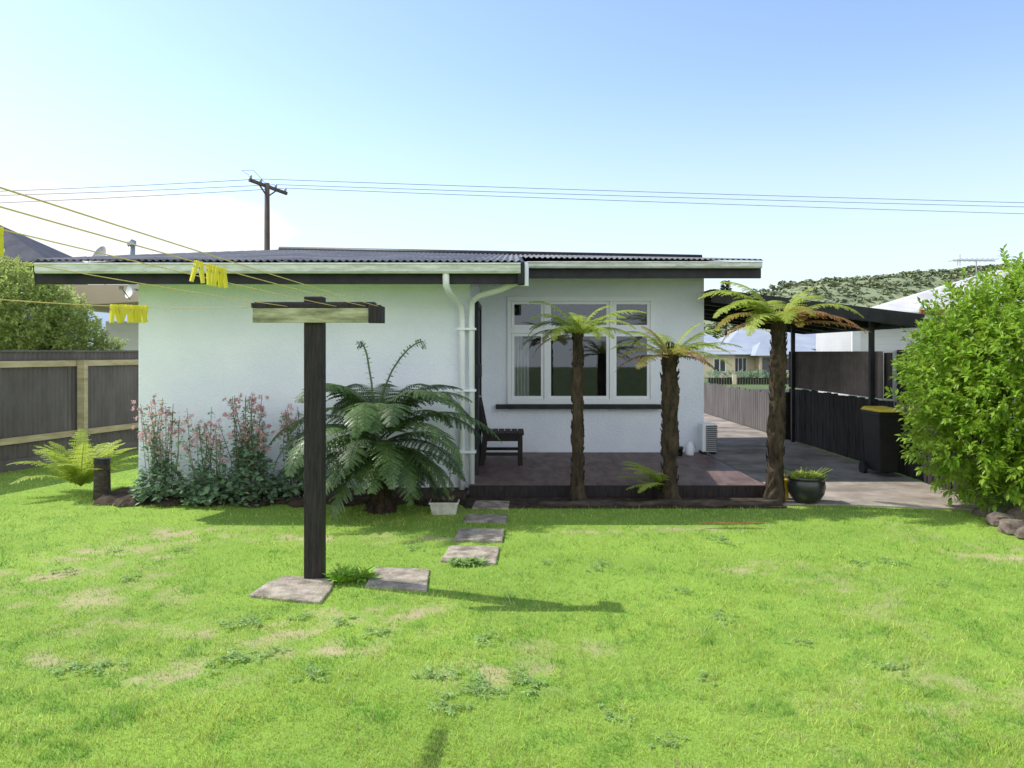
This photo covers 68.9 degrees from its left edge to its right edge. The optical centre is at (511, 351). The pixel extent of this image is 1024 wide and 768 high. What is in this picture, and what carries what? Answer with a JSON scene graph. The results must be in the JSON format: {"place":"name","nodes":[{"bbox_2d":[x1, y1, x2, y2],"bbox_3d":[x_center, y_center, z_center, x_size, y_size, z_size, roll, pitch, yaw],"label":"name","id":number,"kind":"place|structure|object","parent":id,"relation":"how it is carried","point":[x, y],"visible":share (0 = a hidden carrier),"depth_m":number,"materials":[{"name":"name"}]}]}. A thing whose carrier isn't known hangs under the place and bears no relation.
{"place":"outdoors","nodes":[
{"label":"outdoors","id":0,"kind":"place"},
{"bbox_2d":[0,225,87,349],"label":"slate roof house","id":1,"kind":"structure","parent":0,"point":[28,249],"depth_m":28.91,"materials":[{"name":"black paint"}]},
{"bbox_2d":[46,239,138,349],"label":"house","id":2,"kind":"structure","parent":0,"point":[107,295],"depth_m":14.47,"materials":[{"name":"beige paint"}]},
{"bbox_2d":[84,246,105,284],"bbox_3d":[-8.843,-1.779,15.912,0.489,0.983,0.409,0,0,0],"label":"satellite dish","id":3,"kind":"object","parent":2,"relation":"on","point":[101,249],"visible":0.23,"depth_m":16.05,"materials":[{"name":"metal"}]},
{"bbox_2d":[88,311,126,345],"bbox_3d":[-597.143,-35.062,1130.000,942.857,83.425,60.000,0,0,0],"label":"distant hill","id":4,"kind":"structure","parent":0,"point":[104,317],"depth_m":1143.39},
{"bbox_2d":[92,487,467,506],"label":"garden soil","id":5,"kind":"structure","parent":0,"point":[119,497],"depth_m":8.10,"materials":[{"name":"soil"}]},
{"bbox_2d":[127,393,190,505],"bbox_3d":[-3.830,1.048,8.184,0.716,1.191,0.575,0,0,0],"label":"flowering plant","id":6,"kind":"object","parent":5,"relation":"on","point":[164,473],"visible":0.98,"depth_m":8.13,"materials":[{"name":"green plant"}]},
{"bbox_2d":[172,407,234,506],"bbox_3d":[-3.318,1.140,8.053,0.681,1.086,0.505,0,0,0],"label":"flowering plant","id":7,"kind":"object","parent":5,"relation":"on","point":[198,489],"visible":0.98,"depth_m":8.01,"materials":[{"name":"green plant"}]},
{"bbox_2d":[213,391,285,507],"bbox_3d":[-2.872,1.047,8.150,0.832,1.235,0.656,0,0,0],"label":"flowering plant","id":8,"kind":"object","parent":5,"relation":"on","point":[246,468],"visible":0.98,"depth_m":8.10,"materials":[{"name":"green plant"}]},
{"bbox_2d":[271,404,303,503],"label":"flowering plant","id":9,"kind":"object","parent":5,"relation":"on","point":[295,488],"visible":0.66,"depth_m":8.24,"materials":[{"name":"green plant"}]},
{"bbox_2d":[0,447,1023,767],"bbox_3d":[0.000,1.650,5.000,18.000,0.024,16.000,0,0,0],"label":"lawn","id":10,"kind":"structure","parent":0,"point":[334,649],"depth_m":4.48,"materials":[{"name":"plant"}]},
{"bbox_2d":[34,566,78,575],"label":"lawn weed","id":11,"kind":"object","parent":10,"relation":"on","point":[64,569],"visible":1,"depth_m":5.58,"materials":[{"name":"green plant"}]},
{"bbox_2d":[0,249,133,349],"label":"leafy tree","id":12,"kind":"object","parent":10,"relation":"on","point":[48,333],"visible":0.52,"depth_m":12.00,"materials":[{"name":"green plant"}]},
{"bbox_2d":[51,661,86,679],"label":"lawn weed","id":13,"kind":"object","parent":10,"relation":"on","point":[66,667],"visible":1,"depth_m":3.85,"materials":[{"name":"green plant"}]},
{"bbox_2d":[0,350,138,472],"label":"corrugated fence","id":14,"kind":"object","parent":10,"relation":"on","point":[61,397],"visible":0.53,"depth_m":11.17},
{"bbox_2d":[7,429,138,485],"bbox_3d":[-5.035,1.248,8.744,1.490,0.652,1.252,0,0,0],"label":"fern","id":15,"kind":"object","parent":10,"relation":"on","point":[79,468],"visible":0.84,"depth_m":8.64,"materials":[{"name":"plant"}]},
{"bbox_2d":[48,661,103,676],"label":"lawn weed","id":16,"kind":"object","parent":10,"relation":"on","point":[74,664],"visible":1,"depth_m":3.87,"materials":[{"name":"green plant"}]},
{"bbox_2d":[93,457,110,499],"bbox_3d":[-4.600,1.420,8.380,0.180,0.460,0.175,0,0,0],"label":"stump","id":17,"kind":"object","parent":10,"relation":"on","point":[102,482],"visible":0.91,"depth_m":8.31,"materials":[{"name":"brown wood"}]},
{"bbox_2d":[82,658,130,675],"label":"lawn weed","id":18,"kind":"object","parent":10,"relation":"on","point":[106,663],"visible":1,"depth_m":3.90,"materials":[{"name":"green plant"}]},
{"bbox_2d":[0,187,384,578],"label":"clothesline post","id":19,"kind":"object","parent":10,"relation":"on","point":[314,314],"visible":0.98,"depth_m":5.36,"materials":[{"name":"wood"}]},
{"bbox_2d":[0,227,3,255],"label":"clothes peg","id":20,"kind":"object","parent":19,"relation":"attached to","point":[1,241],"visible":1,"depth_m":1.82,"materials":[{"name":"yellow plastic"}]},
{"bbox_2d":[109,304,115,322],"bbox_3d":[-1.853,-0.178,3.461,0.029,0.086,0.022,4,0,42],"label":"clothes peg","id":21,"kind":"object","parent":19,"relation":"attached to","point":[112,314],"visible":1,"depth_m":3.45,"materials":[{"name":"yellow plastic"}]},
{"bbox_2d":[115,304,120,322],"bbox_3d":[-1.848,-0.180,3.493,0.022,0.086,0.029,-17,13,-36],"label":"clothes peg","id":22,"kind":"object","parent":19,"relation":"attached to","point":[117,316],"visible":0.89,"depth_m":3.49,"materials":[{"name":"yellow plastic"}]},
{"bbox_2d":[132,305,136,322],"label":"clothes peg","id":23,"kind":"object","parent":19,"relation":"attached to","point":[134,318],"visible":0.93,"depth_m":3.65,"materials":[{"name":"yellow plastic"}]},
{"bbox_2d":[141,305,147,322],"bbox_3d":[-1.847,-0.190,3.744,0.029,0.086,0.022,-6,11,41],"label":"clothes peg","id":24,"kind":"object","parent":19,"relation":"attached to","point":[144,317],"visible":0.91,"depth_m":3.74,"materials":[{"name":"yellow plastic"}]},
{"bbox_2d":[189,260,199,281],"bbox_3d":[-1.044,-0.266,2.454,0.014,0.071,0.022,18,-8,-42],"label":"clothes peg","id":25,"kind":"object","parent":19,"relation":"attached to","point":[194,269],"visible":1,"depth_m":2.45,"materials":[{"name":"yellow plastic"}]},
{"bbox_2d":[198,261,204,282],"bbox_3d":[-1.038,-0.266,2.497,0.014,0.071,0.022,-10,4,-43],"label":"clothes peg","id":26,"kind":"object","parent":19,"relation":"attached to","point":[201,272],"visible":0.93,"depth_m":2.49,"materials":[{"name":"yellow plastic"}]},
{"bbox_2d":[206,264,210,284],"bbox_3d":[-1.041,-0.266,2.562,0.022,0.071,0.014,6,8,44],"label":"clothes peg","id":27,"kind":"object","parent":19,"relation":"attached to","point":[208,273],"visible":0.98,"depth_m":2.56,"materials":[{"name":"yellow plastic"}]},
{"bbox_2d":[209,265,215,285],"bbox_3d":[-1.042,-0.266,2.593,0.022,0.071,0.014,-4,-7,29],"label":"clothes peg","id":28,"kind":"object","parent":19,"relation":"attached to","point":[213,267],"visible":0.8,"depth_m":2.59,"materials":[{"name":"yellow plastic"}]},
{"bbox_2d":[218,267,223,286],"bbox_3d":[-1.041,-0.266,2.665,0.022,0.071,0.014,5,9,17],"label":"clothes peg","id":29,"kind":"object","parent":19,"relation":"attached to","point":[220,277],"visible":0.89,"depth_m":2.66,"materials":[{"name":"yellow plastic"}]},
{"bbox_2d":[223,268,227,287],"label":"clothes peg","id":30,"kind":"object","parent":19,"relation":"attached to","point":[225,282],"visible":0.7,"depth_m":2.69,"materials":[{"name":"yellow plastic"}]},
{"bbox_2d":[201,650,246,673],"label":"lawn weed","id":31,"kind":"object","parent":10,"relation":"on","point":[226,656],"visible":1,"depth_m":3.96,"materials":[{"name":"green plant"}]},
{"bbox_2d":[216,617,251,628],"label":"lawn weed","id":32,"kind":"object","parent":10,"relation":"on","point":[232,624],"visible":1,"depth_m":4.49,"materials":[{"name":"green plant"}]},
{"bbox_2d":[226,645,264,661],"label":"lawn weed","id":33,"kind":"object","parent":10,"relation":"on","point":[238,652],"visible":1,"depth_m":4.03,"materials":[{"name":"green plant"}]},
{"bbox_2d":[237,614,270,626],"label":"lawn weed","id":34,"kind":"object","parent":10,"relation":"on","point":[255,619],"visible":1,"depth_m":4.54,"materials":[{"name":"green plant"}]},
{"bbox_2d":[250,575,334,604],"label":"stepping slab","id":35,"kind":"structure","parent":10,"relation":"on","point":[297,589],"depth_m":5.10,"materials":[{"name":"concrete"}]},
{"bbox_2d":[290,664,330,682],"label":"lawn weed","id":36,"kind":"object","parent":10,"relation":"on","point":[308,667],"visible":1,"depth_m":3.80,"materials":[{"name":"green plant"}]},
{"bbox_2d":[330,613,355,625],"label":"lawn weed","id":37,"kind":"object","parent":10,"relation":"on","point":[342,617],"visible":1,"depth_m":4.54,"materials":[{"name":"green plant"}]},
{"bbox_2d":[322,560,379,582],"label":"leafy weed","id":38,"kind":"object","parent":10,"relation":"on","point":[345,574],"visible":1,"depth_m":5.35,"materials":[{"name":"green plant"}]},
{"bbox_2d":[362,625,392,636],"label":"lawn weed","id":39,"kind":"object","parent":10,"relation":"on","point":[376,631],"visible":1,"depth_m":4.38,"materials":[{"name":"green plant"}]},
{"bbox_2d":[268,339,502,520],"bbox_3d":[-1.334,0.757,7.545,2.489,1.800,2.010,0,0,0],"label":"fern","id":40,"kind":"object","parent":10,"relation":"on","point":[379,462],"visible":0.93,"depth_m":7.33,"materials":[{"name":"plant"}]},
{"bbox_2d":[32,247,762,494],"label":"house","id":41,"kind":"structure","parent":10,"relation":"on","point":[466,315],"depth_m":8.60,"materials":[{"name":"white paint"}]},
{"bbox_2d":[119,284,138,299],"bbox_3d":[-4.546,-0.774,9.189,0.483,0.262,0.199,0,0,-7],"label":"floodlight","id":42,"kind":"object","parent":41,"relation":"attached to","point":[130,290],"visible":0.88,"depth_m":9.20,"materials":[{"name":"white paint"}]},
{"bbox_2d":[475,301,481,474],"bbox_3d":[-0.424,0.440,9.575,0.108,2.120,0.990,0,0,0],"label":"door","id":43,"kind":"structure","parent":41,"relation":"in","point":[478,308],"depth_m":9.14,"materials":[{"name":"black paint"}]},
{"bbox_2d":[507,297,653,403],"bbox_3d":[1.030,-0.025,11.227,2.200,1.610,0.125,0,0,0],"label":"window","id":44,"kind":"structure","parent":41,"relation":"in","point":[516,330],"depth_m":11.17,"materials":[{"name":"white paint"}]},
{"bbox_2d":[365,567,429,591],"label":"stepping slab","id":45,"kind":"structure","parent":10,"relation":"on","point":[409,579],"depth_m":5.34,"materials":[{"name":"concrete"}]},
{"bbox_2d":[410,664,460,678],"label":"lawn weed","id":46,"kind":"object","parent":10,"relation":"on","point":[430,674],"visible":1,"depth_m":3.79,"materials":[{"name":"green plant"}]},
{"bbox_2d":[429,448,459,514],"bbox_3d":[-0.690,1.310,7.629,0.300,0.680,0.200,0,0,0],"label":"planter","id":47,"kind":"object","parent":10,"relation":"on","point":[449,506],"visible":0.93,"depth_m":7.55,"materials":[{"name":"ceramic"}]},
{"bbox_2d":[427,691,471,716],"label":"lawn weed","id":48,"kind":"object","parent":10,"relation":"on","point":[444,702],"visible":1,"depth_m":3.45,"materials":[{"name":"green plant"}]},
{"bbox_2d":[446,556,487,566],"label":"leafy weed","id":49,"kind":"object","parent":10,"relation":"on","point":[453,561],"visible":1,"depth_m":5.76,"materials":[{"name":"green plant"}]},
{"bbox_2d":[440,545,499,564],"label":"stepping slab","id":50,"kind":"structure","parent":10,"relation":"on","point":[490,553],"depth_m":6.03,"materials":[{"name":"concrete"}]},
{"bbox_2d":[446,671,493,692],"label":"lawn weed","id":51,"kind":"object","parent":10,"relation":"on","point":[475,678],"visible":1,"depth_m":3.68,"materials":[{"name":"green plant"}]},
{"bbox_2d":[455,678,492,698],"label":"lawn weed","id":52,"kind":"object","parent":10,"relation":"on","point":[477,688],"visible":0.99,"depth_m":3.62,"materials":[{"name":"green plant"}]},
{"bbox_2d":[453,528,503,542],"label":"stepping slab","id":53,"kind":"structure","parent":10,"relation":"on","point":[480,535],"depth_m":6.62,"materials":[{"name":"concrete"}]},
{"bbox_2d":[463,514,507,523],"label":"stepping slab","id":54,"kind":"structure","parent":10,"relation":"on","point":[491,518],"depth_m":7.30,"materials":[{"name":"concrete"}]},
{"bbox_2d":[473,629,501,645],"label":"lawn weed","id":55,"kind":"object","parent":10,"relation":"on","point":[483,635],"visible":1,"depth_m":4.26,"materials":[{"name":"green plant"}]},
{"bbox_2d":[472,500,509,509],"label":"stepping slab","id":56,"kind":"structure","parent":10,"relation":"on","point":[490,505],"depth_m":7.92,"materials":[{"name":"concrete"}]},
{"bbox_2d":[486,685,513,698],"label":"lawn weed","id":57,"kind":"object","parent":10,"relation":"on","point":[498,690],"visible":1,"depth_m":3.60,"materials":[{"name":"green plant"}]},
{"bbox_2d":[504,666,526,682],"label":"lawn weed","id":58,"kind":"object","parent":10,"relation":"on","point":[518,675],"visible":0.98,"depth_m":3.79,"materials":[{"name":"green plant"}]},
{"bbox_2d":[508,674,546,696],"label":"lawn weed","id":59,"kind":"object","parent":10,"relation":"on","point":[532,683],"visible":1,"depth_m":3.69,"materials":[{"name":"green plant"}]},
{"bbox_2d":[597,703,635,726],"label":"lawn weed","id":60,"kind":"object","parent":10,"relation":"on","point":[609,714],"visible":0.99,"depth_m":3.34,"materials":[{"name":"green plant"}]},
{"bbox_2d":[469,452,765,496],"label":"deck","id":61,"kind":"structure","parent":10,"relation":"on","point":[541,474],"depth_m":8.97,"materials":[{"name":"wood"}]},
{"bbox_2d":[479,397,523,465],"bbox_3d":[-0.170,1.024,10.150,0.657,0.958,0.600,0,0,0],"label":"garden chair","id":62,"kind":"object","parent":61,"relation":"on","point":[509,435],"visible":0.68,"depth_m":9.87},
{"bbox_2d":[685,441,695,455],"bbox_3d":[2.582,1.399,10.848,0.135,0.200,0.130,0,0,42],"label":"jug","id":63,"kind":"object","parent":61,"relation":"on","point":[689,448],"visible":1,"depth_m":10.80,"materials":[{"name":"white paint"}]},
{"bbox_2d":[698,422,717,454],"bbox_3d":[2.888,1.274,11.018,0.216,0.448,0.265,0,0,0],"label":"heat pump","id":64,"kind":"object","parent":61,"relation":"on","point":[707,437],"visible":1,"depth_m":10.90,"materials":[{"name":"white paint"}]},
{"bbox_2d":[465,496,786,507],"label":"planting strip soil","id":65,"kind":"structure","parent":10,"relation":"on","point":[522,502],"depth_m":8.21,"materials":[{"name":"soil"}]},
{"bbox_2d":[521,301,646,500],"bbox_3d":[0.780,0.545,8.141,1.367,2.216,1.000,0,0,0],"label":"tree fern","id":66,"kind":"object","parent":65,"relation":"on","point":[576,328],"visible":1,"depth_m":8.10,"materials":[{"name":"plant"}]},
{"bbox_2d":[613,461,669,492],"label":"fern","id":67,"kind":"object","parent":65,"relation":"on","point":[657,478],"visible":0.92,"depth_m":8.18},
{"bbox_2d":[538,499,782,506],"bbox_3d":[1.581,1.622,7.966,2.609,0.106,0.128,0,0,0],"label":"log edging","id":68,"kind":"object","parent":65,"relation":"on","point":[707,502],"visible":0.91,"depth_m":7.94,"materials":[{"name":"brown wood"}]},
{"bbox_2d":[610,323,741,498],"bbox_3d":[1.761,0.666,8.132,1.307,1.984,0.959,0,0,-19],"label":"tree fern","id":69,"kind":"object","parent":65,"relation":"on","point":[670,391],"visible":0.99,"depth_m":8.08,"materials":[{"name":"plant"}]},
{"bbox_2d":[697,282,870,502],"bbox_3d":[2.908,0.442,8.164,1.805,2.432,1.172,0,0,0],"label":"tree fern","id":70,"kind":"object","parent":65,"relation":"on","point":[776,433],"visible":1,"depth_m":8.08,"materials":[{"name":"plant"}]},
{"bbox_2d":[646,731,687,747],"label":"lawn weed","id":71,"kind":"object","parent":10,"relation":"on","point":[664,743],"visible":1,"depth_m":3.13,"materials":[{"name":"green plant"}]},
{"bbox_2d":[696,669,718,685],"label":"lawn weed","id":72,"kind":"object","parent":10,"relation":"on","point":[702,674],"visible":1,"depth_m":3.78,"materials":[{"name":"green plant"}]},
{"bbox_2d":[710,608,738,623],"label":"lawn weed","id":73,"kind":"object","parent":10,"relation":"on","point":[719,615],"visible":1,"depth_m":4.61,"materials":[{"name":"green plant"}]},
{"bbox_2d":[697,521,763,523],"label":"fallen frond","id":74,"kind":"object","parent":10,"relation":"on","point":[743,522],"visible":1,"depth_m":6.98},
{"bbox_2d":[789,351,980,498],"bbox_3d":[5.202,0.810,11.148,0.155,1.640,5.695,0,0,0],"label":"side fence","id":75,"kind":"object","parent":10,"relation":"on","point":[829,421],"visible":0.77,"depth_m":11.71,"materials":[{"name":"wood"}]},
{"bbox_2d":[872,661,910,675],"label":"lawn weed","id":76,"kind":"object","parent":10,"relation":"on","point":[891,665],"visible":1,"depth_m":3.87,"materials":[{"name":"green plant"}]},
{"bbox_2d":[877,556,905,565],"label":"lawn weed","id":77,"kind":"object","parent":10,"relation":"on","point":[892,562],"visible":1,"depth_m":5.82,"materials":[{"name":"green plant"}]},
{"bbox_2d":[883,244,1023,512],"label":"laurel shrub","id":78,"kind":"object","parent":10,"relation":"on","point":[967,394],"visible":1,"depth_m":7.62,"materials":[{"name":"green plant"}]},
{"bbox_2d":[972,504,997,516],"bbox_3d":[4.779,1.623,7.550,0.224,0.166,0.231,0,0,33],"label":"garden rock","id":79,"kind":"object","parent":10,"relation":"on","point":[978,511],"visible":0.32,"depth_m":7.49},
{"bbox_2d":[985,511,1014,526],"bbox_3d":[4.665,1.621,7.135,0.290,0.182,0.252,0,0,0],"label":"garden rock","id":80,"kind":"object","parent":10,"relation":"on","point":[994,518],"visible":0.57,"depth_m":7.09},
{"bbox_2d":[997,519,1023,534],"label":"garden rock","id":81,"kind":"object","parent":10,"relation":"on","point":[1009,526],"visible":0.64,"depth_m":6.76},
{"bbox_2d":[1005,505,1023,519],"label":"garden rock","id":82,"kind":"object","parent":10,"relation":"on","point":[1016,512],"visible":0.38,"depth_m":7.35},
{"bbox_2d":[1014,526,1023,539],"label":"garden rock","id":83,"kind":"object","parent":10,"relation":"on","point":[1019,533],"visible":0.88,"depth_m":6.59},
{"bbox_2d":[0,0,1023,293],"label":"sky","id":84,"kind":"structure","parent":0,"point":[922,101],"materials":[{"name":"blue"}]},
{"bbox_2d":[704,329,814,377],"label":"cream house","id":85,"kind":"structure","parent":0,"point":[752,353],"depth_m":48.92,"materials":[{"name":"grey metal"}]},
{"bbox_2d":[713,358,725,371],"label":"window","id":86,"kind":"structure","parent":85,"relation":"in","point":[717,364],"depth_m":47.47,"materials":[{"name":"white paint"}]},
{"bbox_2d":[735,357,746,372],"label":"window","id":87,"kind":"structure","parent":85,"relation":"in","point":[740,362],"depth_m":48.98,"materials":[{"name":"white paint"}]},
{"bbox_2d":[762,357,769,377],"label":"door","id":88,"kind":"structure","parent":85,"relation":"in","point":[765,360],"depth_m":47.93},
{"bbox_2d":[786,332,815,350],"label":"white house","id":89,"kind":"structure","parent":0,"point":[807,340],"depth_m":59.75,"materials":[{"name":"paint"}]},
{"bbox_2d":[704,271,982,338],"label":"hill","id":90,"kind":"structure","parent":0,"point":[896,296],"depth_m":293.07,"materials":[{"name":"plant"}]},
{"bbox_2d":[705,261,1023,334],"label":"hill forest","id":91,"kind":"object","parent":90,"relation":"on","point":[945,274],"visible":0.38,"depth_m":307.47,"materials":[{"name":"plant"}]},
{"bbox_2d":[704,377,982,446],"bbox_3d":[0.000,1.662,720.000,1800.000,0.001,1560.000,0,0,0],"label":"ground","id":92,"kind":"structure","parent":0,"point":[755,386],"depth_m":35.97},
{"bbox_2d":[242,170,287,249],"bbox_3d":[-8.224,-2.174,24.983,0.247,7.647,1.609,0,0,45],"label":"utility pole","id":93,"kind":"object","parent":92,"relation":"on","point":[266,192],"visible":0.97,"depth_m":24.93,"materials":[{"name":"wood"}]},
{"bbox_2d":[13,179,256,190],"bbox_3d":[-18.474,-5.608,25.678,20.321,0.309,0.016,0,0,5],"label":"power line","id":94,"kind":"object","parent":93,"relation":"attached to","point":[132,185],"visible":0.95,"depth_m":25.20,"materials":[{"name":"metal"}]},
{"bbox_2d":[0,184,274,195],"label":"power line","id":95,"kind":"object","parent":93,"relation":"attached to","point":[138,190],"visible":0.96,"depth_m":25.57,"materials":[{"name":"metal"}]},
{"bbox_2d":[3,188,283,202],"bbox_3d":[-18.986,-5.327,26.265,22.506,0.581,0.016,0,0,4],"label":"power line","id":96,"kind":"object","parent":93,"relation":"attached to","point":[137,196],"visible":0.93,"depth_m":25.88,"materials":[{"name":"metal"}]},
{"bbox_2d":[269,179,1023,202],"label":"power line","id":97,"kind":"object","parent":93,"relation":"attached to","point":[640,191],"visible":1,"depth_m":26.02,"materials":[{"name":"metal"}]},
{"bbox_2d":[277,184,1015,206],"bbox_3d":[17.775,-5.531,27.768,51.773,0.286,0.016,0,0,-6],"label":"power line","id":98,"kind":"object","parent":93,"relation":"attached to","point":[646,196],"visible":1,"depth_m":26.49,"materials":[{"name":"metal"}]},
{"bbox_2d":[289,188,1021,213],"bbox_3d":[18.113,-5.387,28.257,52.019,0.461,0.016,0,0,-6],"label":"power line","id":99,"kind":"object","parent":93,"relation":"attached to","point":[649,201],"visible":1,"depth_m":26.86,"materials":[{"name":"metal"}]},
{"bbox_2d":[711,280,737,338],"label":"conifer tree","id":100,"kind":"object","parent":92,"relation":"on","point":[723,286],"visible":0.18,"depth_m":59.86,"materials":[{"name":"green plant"}]},
{"bbox_2d":[704,369,788,379],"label":"hedge","id":101,"kind":"object","parent":92,"relation":"on","point":[710,373],"visible":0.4,"depth_m":42.00,"materials":[{"name":"green plant"}]},
{"bbox_2d":[704,382,790,439],"bbox_3d":[5.160,1.200,19.745,0.120,0.900,11.630,0,0,0],"label":"paling fence","id":102,"kind":"object","parent":92,"relation":"on","point":[745,407],"visible":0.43,"depth_m":16.72,"materials":[{"name":"wood"}]},
{"bbox_2d":[708,375,788,384],"bbox_3d":[15.050,1.400,37.965,10.100,0.500,0.130,0,0,0],"label":"picket fence","id":103,"kind":"object","parent":92,"relation":"on","point":[734,380],"visible":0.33,"depth_m":38.00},
{"bbox_2d":[704,413,1006,511],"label":"driveway","id":104,"kind":"structure","parent":0,"point":[742,448],"depth_m":9.95,"materials":[{"name":"concrete"}]},
{"bbox_2d":[785,467,831,503],"bbox_3d":[3.208,1.450,8.109,0.542,0.365,0.421,0,0,0],"label":"plant pot","id":105,"kind":"object","parent":104,"relation":"on","point":[807,487],"visible":1,"depth_m":7.99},
{"bbox_2d":[704,289,924,441],"bbox_3d":[4.270,0.368,12.314,2.773,2.564,4.216,0,0,0],"label":"carport","id":106,"kind":"object","parent":104,"relation":"on","point":[872,320],"visible":0.62,"depth_m":10.77,"materials":[{"name":"black paint"}]},
{"bbox_2d":[859,406,902,472],"bbox_3d":[4.900,1.190,9.925,0.340,0.920,0.579,0,0,0],"label":"wheelie bin","id":107,"kind":"object","parent":104,"relation":"on","point":[881,426],"visible":0.93,"depth_m":9.70,"materials":[{"name":"black plastic"}]},
{"bbox_2d":[816,270,1023,441],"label":"weatherboard house","id":108,"kind":"structure","parent":0,"point":[886,341],"depth_m":14.00,"materials":[{"name":"wood"}]},
{"bbox_2d":[948,258,998,279],"bbox_3d":[9.900,-1.795,16.000,0.900,0.590,0.500,0,0,0],"label":"tv antenna","id":109,"kind":"object","parent":108,"relation":"on","point":[974,260],"visible":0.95,"depth_m":15.99,"materials":[{"name":"metal"}]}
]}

